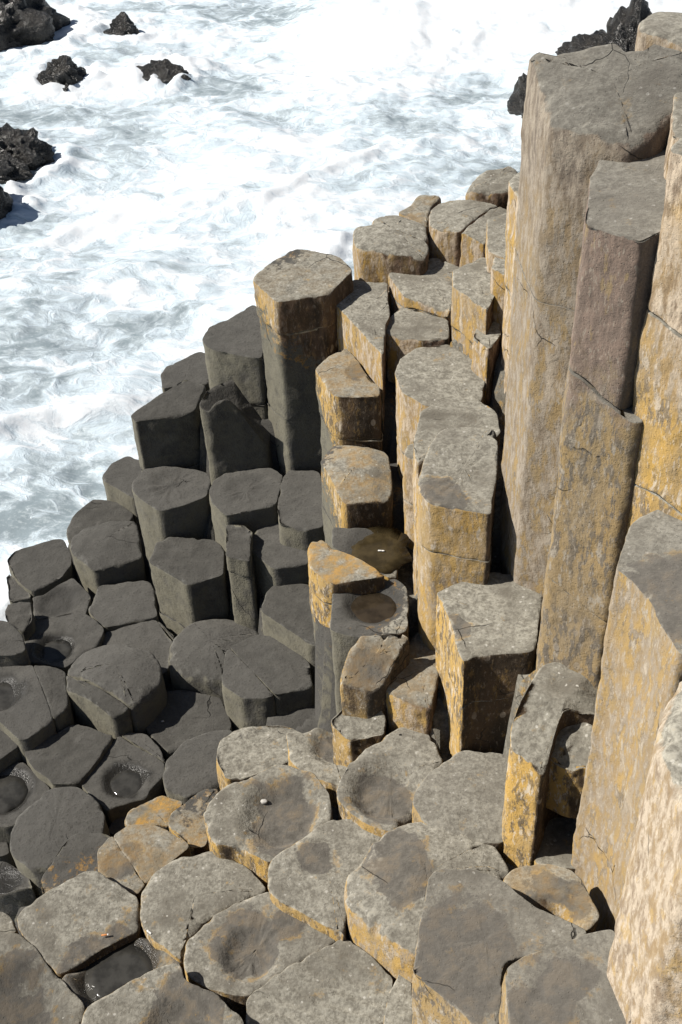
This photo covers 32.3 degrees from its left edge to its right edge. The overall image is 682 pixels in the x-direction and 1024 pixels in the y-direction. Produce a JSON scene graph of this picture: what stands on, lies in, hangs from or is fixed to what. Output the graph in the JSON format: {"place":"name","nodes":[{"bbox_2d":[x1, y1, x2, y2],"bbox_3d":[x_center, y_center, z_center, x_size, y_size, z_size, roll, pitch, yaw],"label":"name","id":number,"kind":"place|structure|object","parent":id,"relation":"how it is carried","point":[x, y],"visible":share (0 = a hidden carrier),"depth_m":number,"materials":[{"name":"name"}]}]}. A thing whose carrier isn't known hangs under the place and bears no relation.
{"place":"outdoors","nodes":[
{"label":"outdoors","id":0,"kind":"place"},
{"bbox_2d":[13,309,536,938],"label":"bedrock","id":1,"kind":"structure","parent":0,"point":[321,713],"depth_m":6.29,"materials":[{"name":"stone"}]},
{"bbox_2d":[0,842,14,866],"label":"basalt column","id":2,"kind":"structure","parent":1,"relation":"on","point":[6,855],"depth_m":6.36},
{"bbox_2d":[0,912,18,933],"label":"basalt column","id":3,"kind":"structure","parent":1,"relation":"on","point":[7,923],"depth_m":5.45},
{"bbox_2d":[0,730,23,771],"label":"basalt column","id":4,"kind":"structure","parent":1,"relation":"on","point":[10,754],"depth_m":6.63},
{"bbox_2d":[0,621,30,666],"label":"basalt column","id":5,"kind":"structure","parent":1,"relation":"on","point":[13,651],"depth_m":7.00,"materials":[{"name":"stone"}]},
{"bbox_2d":[0,862,35,924],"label":"basalt column","id":6,"kind":"structure","parent":1,"relation":"on","point":[17,893],"depth_m":6.12,"materials":[{"name":"stone"}]},
{"bbox_2d":[6,575,33,610],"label":"basalt column","id":7,"kind":"structure","parent":1,"relation":"on","point":[17,593],"depth_m":7.80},
{"bbox_2d":[5,602,35,640],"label":"basalt column","id":8,"kind":"structure","parent":1,"relation":"on","point":[19,616],"depth_m":7.39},
{"bbox_2d":[0,762,49,848],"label":"basalt column","id":9,"kind":"structure","parent":1,"relation":"on","point":[38,788],"depth_m":6.47,"materials":[{"name":"stone"}]},
{"bbox_2d":[0,775,27,813],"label":"rock pool","id":10,"kind":"object","parent":9,"relation":"in","point":[13,792],"visible":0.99,"depth_m":6.52,"materials":[{"name":"grey liquid"}]},
{"bbox_2d":[0,665,74,765],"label":"basalt column","id":11,"kind":"structure","parent":1,"relation":"on","point":[38,711],"depth_m":6.73,"materials":[{"name":"stone"}]},
{"bbox_2d":[0,682,12,710],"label":"rock pool","id":12,"kind":"object","parent":11,"relation":"on","point":[6,695],"visible":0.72,"depth_m":6.86,"materials":[{"name":"grey liquid"}]},
{"bbox_2d":[7,539,76,601],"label":"basalt column","id":13,"kind":"structure","parent":1,"relation":"on","point":[42,568],"depth_m":7.95,"materials":[{"name":"stone"}]},
{"bbox_2d":[0,932,85,1023],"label":"basalt column","id":14,"kind":"structure","parent":1,"relation":"on","point":[34,989],"depth_m":5.00,"materials":[{"name":"stone"}]},
{"bbox_2d":[10,787,110,896],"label":"basalt column","id":15,"kind":"structure","parent":1,"relation":"on","point":[49,824],"depth_m":6.16,"materials":[{"name":"stone"}]},
{"bbox_2d":[33,578,91,619],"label":"basalt column","id":16,"kind":"structure","parent":1,"relation":"on","point":[71,595],"depth_m":7.71,"materials":[{"name":"stone"}]},
{"bbox_2d":[24,612,104,675],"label":"basalt column","id":17,"kind":"structure","parent":1,"relation":"on","point":[81,633],"depth_m":7.38,"materials":[{"name":"stone"}]},
{"bbox_2d":[42,640,71,661],"bbox_3d":[-1.775,0.883,7.325,0.256,0.030,0.260,-3,40,0],"label":"rock pool","id":18,"kind":"object","parent":17,"relation":"in","point":[56,650],"visible":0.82,"depth_m":7.33,"materials":[{"name":"grey liquid"}]},
{"bbox_2d":[25,725,113,789],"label":"basalt column","id":19,"kind":"structure","parent":1,"relation":"on","point":[71,756],"depth_m":6.58,"materials":[{"name":"stone"}]},
{"bbox_2d":[41,833,109,893],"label":"basalt column","id":20,"kind":"structure","parent":1,"relation":"on","point":[76,855],"depth_m":5.82,"materials":[{"name":"stone"}]},
{"bbox_2d":[17,871,142,978],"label":"basalt column","id":21,"kind":"structure","parent":1,"relation":"on","point":[64,926],"depth_m":5.19,"materials":[{"name":"stone"}]},
{"bbox_2d":[66,500,133,551],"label":"basalt column","id":22,"kind":"structure","parent":1,"relation":"on","point":[93,513],"depth_m":8.47,"materials":[{"name":"stone"}]},
{"bbox_2d":[70,521,145,596],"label":"basalt column","id":23,"kind":"structure","parent":1,"relation":"on","point":[109,553],"depth_m":7.82,"materials":[{"name":"stone"}]},
{"bbox_2d":[66,644,166,739],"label":"basalt column","id":24,"kind":"structure","parent":1,"relation":"on","point":[115,691],"depth_m":6.76,"materials":[{"name":"stone"}]},
{"bbox_2d":[109,816,125,837],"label":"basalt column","id":25,"kind":"structure","parent":1,"relation":"on","point":[117,825],"depth_m":6.35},
{"bbox_2d":[62,938,180,1008],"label":"basalt column","id":26,"kind":"structure","parent":1,"relation":"on","point":[75,983],"depth_m":5.04,"materials":[{"name":"stone"}]},
{"bbox_2d":[76,939,152,1001],"bbox_3d":[-0.937,1.996,5.060,0.415,0.030,0.346,-3,40,0],"label":"rock pool","id":27,"kind":"object","parent":26,"relation":"on","point":[111,972],"visible":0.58,"depth_m":5.07,"materials":[{"name":"grey liquid"}]},
{"bbox_2d":[102,456,141,530],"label":"basalt column","id":28,"kind":"structure","parent":1,"relation":"on","point":[119,476],"depth_m":8.56,"materials":[{"name":"stone"}]},
{"bbox_2d":[88,581,158,633],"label":"basalt column","id":29,"kind":"structure","parent":1,"relation":"on","point":[116,607],"depth_m":7.60,"materials":[{"name":"stone"}]},
{"bbox_2d":[82,732,165,827],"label":"basalt column","id":30,"kind":"structure","parent":1,"relation":"on","point":[141,754],"depth_m":6.51,"materials":[{"name":"stone"}]},
{"bbox_2d":[110,770,141,796],"bbox_3d":[-1.186,1.501,6.509,0.244,0.030,0.258,-3,40,0],"label":"rock pool","id":31,"kind":"object","parent":30,"relation":"in","point":[126,783],"visible":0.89,"depth_m":6.49,"materials":[{"name":"grey liquid"}]},
{"bbox_2d":[102,620,173,687],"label":"basalt column","id":32,"kind":"structure","parent":1,"relation":"on","point":[155,638],"depth_m":7.38,"materials":[{"name":"stone"}]},
{"bbox_2d":[97,824,190,904],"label":"basalt column","id":33,"kind":"structure","parent":1,"relation":"on","point":[133,859],"depth_m":5.52,"materials":[{"name":"stone"}]},
{"bbox_2d":[125,796,182,830],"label":"basalt column","id":34,"kind":"structure","parent":1,"relation":"on","point":[157,811],"depth_m":6.21,"materials":[{"name":"stone"}]},
{"bbox_2d":[81,963,243,1023],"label":"basalt column","id":35,"kind":"structure","parent":1,"relation":"on","point":[168,994],"depth_m":4.71,"materials":[{"name":"stone"}]},
{"bbox_2d":[131,380,205,470],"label":"basalt column","id":36,"kind":"structure","parent":1,"relation":"on","point":[166,428],"depth_m":7.57,"materials":[{"name":"stone"}]},
{"bbox_2d":[132,466,210,581],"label":"basalt column","id":37,"kind":"structure","parent":1,"relation":"on","point":[172,501],"depth_m":7.48,"materials":[{"name":"stone"}]},
{"bbox_2d":[160,352,209,391],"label":"basalt column","id":38,"kind":"structure","parent":1,"relation":"on","point":[192,368],"depth_m":7.83,"materials":[{"name":"stone"}]},
{"bbox_2d":[149,537,229,637],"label":"basalt column","id":39,"kind":"structure","parent":1,"relation":"on","point":[189,577],"depth_m":7.28,"materials":[{"name":"stone"}]},
{"bbox_2d":[146,690,232,762],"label":"basalt column","id":40,"kind":"structure","parent":1,"relation":"on","point":[184,715],"depth_m":6.82,"materials":[{"name":"stone"}]},
{"bbox_2d":[168,789,218,856],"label":"basalt column","id":41,"kind":"structure","parent":1,"relation":"on","point":[186,823],"depth_m":5.89,"materials":[{"name":"stone"}]},
{"bbox_2d":[163,730,231,804],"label":"basalt column","id":42,"kind":"structure","parent":1,"relation":"on","point":[190,771],"depth_m":6.45,"materials":[{"name":"stone"}]},
{"bbox_2d":[140,851,265,978],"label":"basalt column","id":43,"kind":"structure","parent":1,"relation":"on","point":[184,900],"depth_m":5.21,"materials":[{"name":"stone"}]},
{"bbox_2d":[169,619,257,707],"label":"basalt column","id":44,"kind":"structure","parent":1,"relation":"on","point":[199,650],"depth_m":7.05,"materials":[{"name":"stone"}]},
{"bbox_2d":[202,305,267,419],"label":"basalt column","id":45,"kind":"structure","parent":1,"relation":"on","point":[233,349],"depth_m":7.31,"materials":[{"name":"stone"}]},
{"bbox_2d":[200,380,272,485],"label":"basalt column","id":46,"kind":"structure","parent":1,"relation":"on","point":[236,435],"depth_m":7.30,"materials":[{"name":"stone"}]},
{"bbox_2d":[226,525,258,631],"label":"basalt column","id":47,"kind":"structure","parent":1,"relation":"on","point":[239,557],"depth_m":7.05,"materials":[{"name":"stone"}]},
{"bbox_2d":[209,468,282,564],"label":"basalt column","id":48,"kind":"structure","parent":1,"relation":"on","point":[249,499],"depth_m":7.25,"materials":[{"name":"stone"}]},
{"bbox_2d":[216,725,300,790],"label":"basalt column","id":49,"kind":"structure","parent":1,"relation":"on","point":[247,753],"depth_m":6.15,"materials":[{"name":"stone"}]},
{"bbox_2d":[184,892,335,1023],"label":"basalt column","id":50,"kind":"structure","parent":1,"relation":"on","point":[236,955],"depth_m":4.98,"materials":[{"name":"stone"}]},
{"bbox_2d":[203,764,332,891],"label":"basalt column","id":51,"kind":"structure","parent":1,"relation":"on","point":[246,827],"depth_m":5.44,"materials":[{"name":"stone"}]},
{"bbox_2d":[222,634,314,730],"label":"basalt column","id":52,"kind":"structure","parent":1,"relation":"on","point":[264,677],"depth_m":6.70,"materials":[{"name":"stone"}]},
{"bbox_2d":[252,522,308,596],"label":"basalt column","id":53,"kind":"structure","parent":1,"relation":"on","point":[276,562],"depth_m":7.03,"materials":[{"name":"stone"}]},
{"bbox_2d":[261,584,314,683],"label":"basalt column","id":54,"kind":"structure","parent":1,"relation":"on","point":[287,620],"depth_m":6.85,"materials":[{"name":"stone"}]},
{"bbox_2d":[278,470,324,550],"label":"basalt column","id":55,"kind":"structure","parent":1,"relation":"on","point":[300,519],"depth_m":7.09,"materials":[{"name":"stone"}]},
{"bbox_2d":[253,249,352,476],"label":"basalt column","id":56,"kind":"structure","parent":1,"relation":"on","point":[300,295],"depth_m":6.88,"materials":[{"name":"stone"}]},
{"bbox_2d":[286,728,346,807],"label":"basalt column","id":57,"kind":"structure","parent":1,"relation":"on","point":[311,751],"depth_m":5.91,"materials":[{"name":"stone"}]},
{"bbox_2d":[246,940,392,1023],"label":"basalt column","id":58,"kind":"structure","parent":1,"relation":"on","point":[343,982],"depth_m":4.80,"materials":[{"name":"stone"}]},
{"bbox_2d":[267,819,380,940],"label":"basalt column","id":59,"kind":"structure","parent":1,"relation":"on","point":[309,873],"depth_m":5.15,"materials":[{"name":"stone"}]},
{"bbox_2d":[307,540,384,638],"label":"basalt column","id":60,"kind":"structure","parent":1,"relation":"on","point":[331,571],"depth_m":5.92,"materials":[{"name":"stone"}]},
{"bbox_2d":[315,349,382,458],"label":"basalt column","id":61,"kind":"structure","parent":1,"relation":"on","point":[348,392],"depth_m":6.56,"materials":[{"name":"stone"}]},
{"bbox_2d":[321,445,393,548],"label":"basalt column","id":62,"kind":"structure","parent":1,"relation":"on","point":[357,486],"depth_m":6.39,"materials":[{"name":"stone"}]},
{"bbox_2d":[331,710,385,766],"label":"basalt column","id":63,"kind":"structure","parent":1,"relation":"on","point":[354,738],"depth_m":5.70,"materials":[{"name":"stone"}]},
{"bbox_2d":[336,280,389,429],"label":"basalt column","id":64,"kind":"structure","parent":1,"relation":"on","point":[363,314],"depth_m":6.68,"materials":[{"name":"stone"}]},
{"bbox_2d":[331,527,397,580],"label":"basalt column","id":65,"kind":"structure","parent":1,"relation":"on","point":[344,540],"depth_m":6.29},
{"bbox_2d":[351,526,411,573],"bbox_3d":[0.182,0.210,6.238,0.376,0.030,0.380,-3,40,0],"label":"rock pool","id":66,"kind":"object","parent":65,"relation":"on","point":[395,553],"visible":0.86,"depth_m":6.23,"materials":[{"name":"brown liquid"}]},
{"bbox_2d":[330,579,408,713],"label":"basalt column","id":67,"kind":"structure","parent":1,"relation":"on","point":[348,628],"depth_m":5.74,"materials":[{"name":"stone"}]},
{"bbox_2d":[351,592,396,622],"bbox_3d":[0.147,0.508,5.809,0.354,0.030,0.298,-3,40,0],"label":"rock pool","id":68,"kind":"object","parent":67,"relation":"on","point":[375,607],"visible":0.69,"depth_m":5.83,"materials":[{"name":"liquid"}]},
{"bbox_2d":[340,634,408,731],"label":"basalt column","id":69,"kind":"structure","parent":1,"relation":"on","point":[375,666],"depth_m":5.60,"materials":[{"name":"stone"}]},
{"bbox_2d":[336,727,442,836],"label":"basalt column","id":70,"kind":"structure","parent":1,"relation":"on","point":[381,782],"depth_m":5.51,"materials":[{"name":"stone"}]},
{"bbox_2d":[352,215,428,290],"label":"basalt column","id":71,"kind":"structure","parent":1,"relation":"on","point":[383,247],"depth_m":6.98,"materials":[{"name":"stone"}]},
{"bbox_2d":[383,975,412,1023],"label":"basalt column","id":72,"kind":"structure","parent":1,"relation":"on","point":[399,1007],"depth_m":4.74,"materials":[{"name":"stone"}]},
{"bbox_2d":[403,444,413,549],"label":"basalt column","id":73,"kind":"structure","parent":1,"relation":"on","point":[408,496],"depth_m":6.21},
{"bbox_2d":[386,632,438,735],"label":"basalt column","id":74,"kind":"structure","parent":1,"relation":"on","point":[411,696],"depth_m":5.65,"materials":[{"name":"stone"}]},
{"bbox_2d":[386,308,448,383],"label":"basalt column","id":75,"kind":"structure","parent":1,"relation":"on","point":[408,330],"depth_m":6.62,"materials":[{"name":"stone"}]},
{"bbox_2d":[399,195,440,241],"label":"basalt column","id":76,"kind":"structure","parent":1,"relation":"on","point":[420,208],"depth_m":7.40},
{"bbox_2d":[388,258,459,344],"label":"basalt column","id":77,"kind":"structure","parent":1,"relation":"on","point":[429,291],"depth_m":6.85,"materials":[{"name":"stone"}]},
{"bbox_2d":[344,822,509,984],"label":"basalt column","id":78,"kind":"structure","parent":1,"relation":"on","point":[386,888],"depth_m":4.91,"materials":[{"name":"stone"}]},
{"bbox_2d":[395,344,484,483],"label":"basalt column","id":79,"kind":"structure","parent":1,"relation":"on","point":[426,377],"depth_m":6.28,"materials":[{"name":"stone"}]},
{"bbox_2d":[412,401,499,595],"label":"basalt column","id":80,"kind":"structure","parent":1,"relation":"on","point":[435,420],"depth_m":5.76,"materials":[{"name":"stone"}]},
{"bbox_2d":[416,427,498,650],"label":"basalt column","id":81,"kind":"structure","parent":1,"relation":"on","point":[456,493],"depth_m":5.37,"materials":[{"name":"stone"}]},
{"bbox_2d":[412,750,507,855],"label":"basalt column","id":82,"kind":"structure","parent":1,"relation":"on","point":[461,792],"depth_m":5.24,"materials":[{"name":"stone"}]},
{"bbox_2d":[428,200,506,266],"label":"basalt column","id":83,"kind":"structure","parent":1,"relation":"on","point":[457,232],"depth_m":7.08,"materials":[{"name":"stone"}]},
{"bbox_2d":[451,258,494,358],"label":"basalt column","id":84,"kind":"structure","parent":1,"relation":"on","point":[472,305],"depth_m":6.32,"materials":[{"name":"stone"}]},
{"bbox_2d":[471,321,500,405],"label":"basalt column","id":85,"kind":"structure","parent":1,"relation":"on","point":[485,351],"depth_m":6.21,"materials":[{"name":"stone"}]},
{"bbox_2d":[435,572,542,757],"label":"basalt column","id":86,"kind":"structure","parent":1,"relation":"on","point":[487,636],"depth_m":5.29,"materials":[{"name":"stone"}]},
{"bbox_2d":[465,166,517,209],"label":"basalt column","id":87,"kind":"structure","parent":1,"relation":"on","point":[489,186],"depth_m":7.30,"materials":[{"name":"stone"}]},
{"bbox_2d":[485,213,506,273],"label":"basalt column","id":88,"kind":"structure","parent":1,"relation":"on","point":[495,245],"depth_m":6.43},
{"bbox_2d":[490,257,504,340],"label":"basalt column","id":89,"kind":"structure","parent":1,"relation":"on","point":[497,287],"depth_m":6.18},
{"bbox_2d":[412,868,586,1023],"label":"basalt column","id":90,"kind":"structure","parent":1,"relation":"on","point":[479,933],"depth_m":4.34,"materials":[{"name":"stone"}]},
{"bbox_2d":[501,172,519,392],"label":"basalt column","id":91,"kind":"structure","parent":1,"relation":"on","point":[511,215],"depth_m":5.79,"materials":[{"name":"stone"}]},
{"bbox_2d":[502,662,597,867],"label":"basalt column","id":92,"kind":"structure","parent":1,"relation":"on","point":[550,736],"depth_m":4.75,"materials":[{"name":"stone"}]},
{"bbox_2d":[503,864,599,933],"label":"basalt column","id":93,"kind":"structure","parent":1,"relation":"on","point":[560,892],"depth_m":4.62,"materials":[{"name":"stone"}]},
{"bbox_2d":[534,817,576,872],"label":"basalt column","id":94,"kind":"structure","parent":1,"relation":"on","point":[556,847],"depth_m":5.05,"materials":[{"name":"stone"}]},
{"bbox_2d":[499,930,625,1023],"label":"basalt column","id":95,"kind":"structure","parent":1,"relation":"on","point":[567,982],"depth_m":3.87,"materials":[{"name":"stone"}]},
{"bbox_2d":[499,44,681,596],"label":"basalt column","id":96,"kind":"structure","parent":1,"relation":"on","point":[586,111],"depth_m":4.30,"materials":[{"name":"stone"}]},
{"bbox_2d":[536,149,665,688],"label":"basalt column","id":97,"kind":"structure","parent":1,"relation":"on","point":[601,431],"depth_m":4.03,"materials":[{"name":"stone"}]},
{"bbox_2d":[571,510,681,931],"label":"basalt column","id":98,"kind":"structure","parent":1,"relation":"on","point":[641,671],"depth_m":4.05,"materials":[{"name":"stone"}]},
{"bbox_2d":[607,681,681,1023],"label":"basalt column","id":99,"kind":"structure","parent":1,"relation":"on","point":[644,972],"depth_m":3.32,"materials":[{"name":"stone"}]},
{"bbox_2d":[624,138,681,543],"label":"basalt column","id":100,"kind":"structure","parent":1,"relation":"on","point":[657,405],"depth_m":3.81,"materials":[{"name":"stone"}]},
{"bbox_2d":[635,12,681,51],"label":"basalt column","id":101,"kind":"structure","parent":1,"relation":"on","point":[663,29],"depth_m":4.94,"materials":[{"name":"stone"}]},
{"bbox_2d":[664,92,681,178],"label":"basalt column","id":102,"kind":"structure","parent":1,"relation":"on","point":[675,134],"depth_m":3.87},
{"bbox_2d":[0,0,681,621],"bbox_3d":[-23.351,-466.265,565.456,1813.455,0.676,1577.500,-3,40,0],"label":"sea","id":103,"kind":"structure","parent":0,"point":[150,228],"depth_m":14.48,"materials":[{"name":"liquid"}]},
{"bbox_2d":[0,186,12,218],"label":"sea boulder","id":104,"kind":"object","parent":103,"relation":"in","point":[6,201],"visible":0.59,"depth_m":13.65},
{"bbox_2d":[0,152,32,183],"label":"sea boulder","id":105,"kind":"object","parent":103,"relation":"in","point":[13,168],"visible":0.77,"depth_m":14.48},
{"bbox_2d":[0,123,54,170],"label":"sea boulder","id":106,"kind":"object","parent":103,"relation":"in","point":[31,150],"visible":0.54,"depth_m":14.64,"materials":[{"name":"stone"}]},
{"bbox_2d":[0,0,70,51],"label":"sea boulder","id":107,"kind":"object","parent":103,"relation":"in","point":[29,22],"visible":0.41,"depth_m":18.00,"materials":[{"name":"stone"}]},
{"bbox_2d":[36,55,86,91],"bbox_3d":[-3.925,-6.028,16.744,0.690,0.892,0.696,-28,46,-27],"label":"sea boulder","id":108,"kind":"object","parent":103,"relation":"in","point":[66,70],"visible":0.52,"depth_m":16.47,"materials":[{"name":"stone"}]},
{"bbox_2d":[103,12,140,35],"bbox_3d":[-3.398,-7.426,18.311,0.589,0.656,0.619,-3,40,0],"label":"sea boulder","id":109,"kind":"object","parent":103,"relation":"in","point":[122,24],"visible":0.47,"depth_m":18.13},
{"bbox_2d":[136,59,190,83],"bbox_3d":[-2.565,-6.110,16.729,1.080,0.594,0.532,11,42,16],"label":"sea boulder","id":110,"kind":"object","parent":103,"relation":"in","point":[166,71],"visible":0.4,"depth_m":16.50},
{"bbox_2d":[507,73,526,117],"bbox_3d":[2.659,-5.377,15.586,0.954,0.999,0.963,-3,40,0],"label":"sea boulder","id":111,"kind":"object","parent":103,"relation":"in","point":[515,103],"visible":0.12,"depth_m":15.39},
{"bbox_2d":[555,29,612,54],"bbox_3d":[3.619,-6.478,16.839,1.132,0.759,0.829,-3,40,0],"label":"sea boulder","id":112,"kind":"object","parent":103,"relation":"in","point":[579,42],"visible":0.31,"depth_m":16.61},
{"bbox_2d":[606,0,651,51],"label":"sea boulder","id":113,"kind":"object","parent":103,"relation":"in","point":[623,23],"visible":0.27,"depth_m":16.37,"materials":[{"name":"stone"}]}
]}

